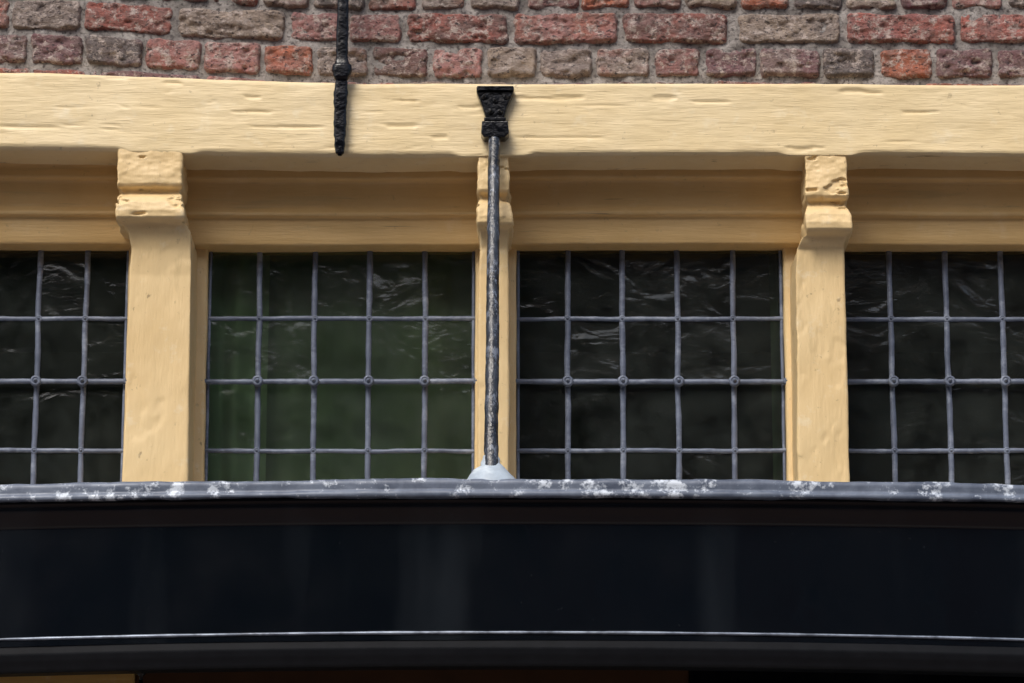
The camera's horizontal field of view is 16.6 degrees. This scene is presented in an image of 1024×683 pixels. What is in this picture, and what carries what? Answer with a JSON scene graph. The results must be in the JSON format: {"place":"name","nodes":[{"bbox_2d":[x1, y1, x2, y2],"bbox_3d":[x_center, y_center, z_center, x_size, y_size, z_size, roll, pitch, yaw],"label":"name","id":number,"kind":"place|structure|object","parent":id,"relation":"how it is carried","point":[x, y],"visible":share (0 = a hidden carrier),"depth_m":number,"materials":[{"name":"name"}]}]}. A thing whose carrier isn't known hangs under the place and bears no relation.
{"place":"outdoors","nodes":[
{"label":"outdoors","id":0,"kind":"place"},
{"bbox_2d":[0,674,135,682],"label":"shop lintel","id":1,"kind":"structure","parent":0,"point":[115,678],"depth_m":7.48,"materials":[{"name":"brown wood"}]},
{"bbox_2d":[0,478,1023,676],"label":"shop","id":2,"kind":"structure","parent":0,"point":[143,577],"depth_m":7.21},
{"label":"pavement","id":3,"kind":"structure","parent":0,"visible":0},
{"bbox_3d":[0.000,2.074,7.888,4.600,3.133,1.098,0,-14,0],"label":"shop","id":4,"kind":"object","parent":3,"relation":"on","visible":0},
{"bbox_2d":[136,673,145,682],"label":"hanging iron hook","id":5,"kind":"object","parent":4,"relation":"attached to","point":[140,675],"visible":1,"depth_m":7.24,"materials":[{"name":"black metal"}]},
{"bbox_2d":[115,149,196,481],"bbox_3d":[-0.788,-0.001,7.744,0.172,0.842,0.246,0,-14,0],"label":"corbelled post","id":6,"kind":"object","parent":4,"relation":"on","point":[151,214],"visible":0.92,"depth_m":7.70,"materials":[{"name":"beige paint"}]},
{"bbox_2d":[123,249,208,480],"bbox_3d":[-0.773,0.086,7.835,0.182,0.660,0.057,0,-14,0],"label":"window jamb","id":7,"kind":"object","parent":6,"relation":"attached to","point":[201,359],"depth_m":7.82,"materials":[{"name":"beige wood"}]},
{"bbox_2d":[0,163,1023,254],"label":"coved head board","id":8,"kind":"object","parent":6,"relation":"attached to","point":[53,208],"visible":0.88,"depth_m":7.85,"materials":[{"name":"beige paint"}]},
{"bbox_2d":[0,73,1023,172],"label":"timber lintel beam","id":9,"kind":"structure","parent":8,"relation":"on","point":[80,119],"depth_m":7.76,"materials":[{"name":"beige paint"}]},
{"bbox_2d":[0,0,1023,85],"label":"brick courses","id":10,"kind":"object","parent":9,"relation":"on","point":[546,30],"visible":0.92,"depth_m":7.88,"materials":[{"name":"red brick"}]},
{"bbox_2d":[0,0,1023,84],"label":"mortar bed","id":11,"kind":"object","parent":9,"relation":"on","point":[733,43],"visible":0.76,"depth_m":7.88,"materials":[{"name":"grey concrete"}]},
{"bbox_2d":[332,0,351,155],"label":"iron wall anchor","id":12,"kind":"object","parent":11,"relation":"attached to","point":[341,69],"visible":1,"depth_m":7.75,"materials":[{"name":"black metal"}]},
{"bbox_2d":[468,86,514,479],"bbox_3d":[-0.042,-0.136,7.495,0.120,0.960,0.334,0,-14,0],"label":"iron stay rod","id":13,"kind":"object","parent":4,"relation":"on","point":[494,101],"visible":1,"depth_m":7.51,"materials":[{"name":"grey metal"}]},
{"bbox_2d":[476,157,513,471],"bbox_3d":[-0.037,0.003,7.743,0.084,0.835,0.245,0,-14,0],"label":"corbelled post","id":14,"kind":"object","parent":4,"relation":"on","point":[506,222],"visible":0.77,"depth_m":7.69,"materials":[{"name":"beige paint"}]},
{"bbox_2d":[474,249,516,478],"bbox_3d":[-0.036,0.086,7.835,0.095,0.660,0.057,0,-14,0],"label":"window jamb","id":15,"kind":"object","parent":14,"relation":"attached to","point":[512,258],"depth_m":7.82,"materials":[{"name":"beige wood"}]},
{"bbox_2d":[0,253,1023,484],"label":"room","id":16,"kind":"object","parent":4,"relation":"on","point":[921,409],"depth_m":10.70,"materials":[{"name":"glass"}]},
{"bbox_2d":[208,255,269,481],"bbox_3d":[-0.634,0.108,7.925,0.160,0.721,0.031,0,-14,0],"label":"curtain","id":17,"kind":"object","parent":16,"relation":"hanging from","point":[232,356],"visible":0.44,"depth_m":7.94,"materials":[{"name":"green fabric"}]},
{"bbox_2d":[266,255,471,480],"bbox_3d":[-0.308,0.117,7.955,0.551,0.721,0.025,0,-14,0],"label":"curtain","id":18,"kind":"object","parent":16,"relation":"hanging from","point":[396,415],"visible":0.62,"depth_m":7.97,"materials":[{"name":"green fabric"}]},
{"bbox_2d":[769,253,782,479],"bbox_3d":[0.630,0.118,7.960,0.080,0.721,0.033,0,-14,0],"label":"window pane","id":19,"kind":"structure","parent":16,"relation":"hanging from","point":[775,359],"depth_m":7.97,"materials":[{"name":"black glass"}]},
{"bbox_2d":[790,155,852,481],"bbox_3d":[0.685,0.006,7.742,0.131,0.828,0.246,0,-14,0],"label":"corbelled post","id":20,"kind":"object","parent":4,"relation":"on","point":[820,434],"visible":0.91,"depth_m":7.69,"materials":[{"name":"beige paint"}]},
{"bbox_2d":[782,248,796,480],"bbox_3d":[0.676,0.086,7.835,0.134,0.660,0.057,0,-14,0],"label":"window jamb","id":21,"kind":"object","parent":20,"relation":"attached to","point":[788,255],"depth_m":7.82,"materials":[{"name":"beige wood"}]},
{"bbox_3d":[0.000,0.407,7.745,4.600,0.054,0.110,0,-14,0],"label":"window","id":22,"kind":"object","parent":4,"relation":"on","visible":0},
{"bbox_2d":[0,375,126,386],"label":"saddle bar","id":23,"kind":"object","parent":22,"relation":"attached to","point":[37,381],"visible":0.93,"depth_m":7.81,"materials":[{"name":"grey metal"}]},
{"bbox_2d":[0,250,128,483],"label":"lead cames","id":24,"kind":"object","parent":22,"relation":"attached to","point":[34,450],"visible":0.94,"depth_m":7.84,"materials":[{"name":"grey metal"}]},
{"bbox_2d":[205,251,474,480],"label":"lead cames","id":25,"kind":"object","parent":22,"relation":"attached to","point":[314,319],"visible":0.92,"depth_m":7.84,"materials":[{"name":"grey metal"}]},
{"bbox_2d":[205,375,476,386],"bbox_3d":[-0.385,0.088,7.812,0.630,0.026,0.023,0,-14,0],"label":"saddle bar","id":26,"kind":"object","parent":22,"relation":"attached to","point":[366,381],"visible":0.98,"depth_m":7.81,"materials":[{"name":"grey metal"}]},
{"bbox_2d":[516,250,785,480],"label":"lead cames","id":27,"kind":"object","parent":22,"relation":"attached to","point":[622,319],"visible":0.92,"depth_m":7.84,"materials":[{"name":"grey metal"}]},
{"bbox_2d":[516,375,787,386],"bbox_3d":[0.308,0.088,7.812,0.628,0.026,0.023,0,-14,0],"label":"saddle bar","id":28,"kind":"object","parent":22,"relation":"attached to","point":[676,381],"visible":1,"depth_m":7.81,"materials":[{"name":"grey metal"}]},
{"bbox_2d":[846,251,1023,484],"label":"lead cames","id":29,"kind":"object","parent":22,"relation":"attached to","point":[946,319],"visible":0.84,"depth_m":7.84,"materials":[{"name":"grey metal"}]},
{"bbox_2d":[848,375,1023,386],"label":"saddle bar","id":30,"kind":"object","parent":22,"relation":"attached to","point":[949,381],"visible":0.84,"depth_m":7.81,"materials":[{"name":"grey metal"}]}
]}

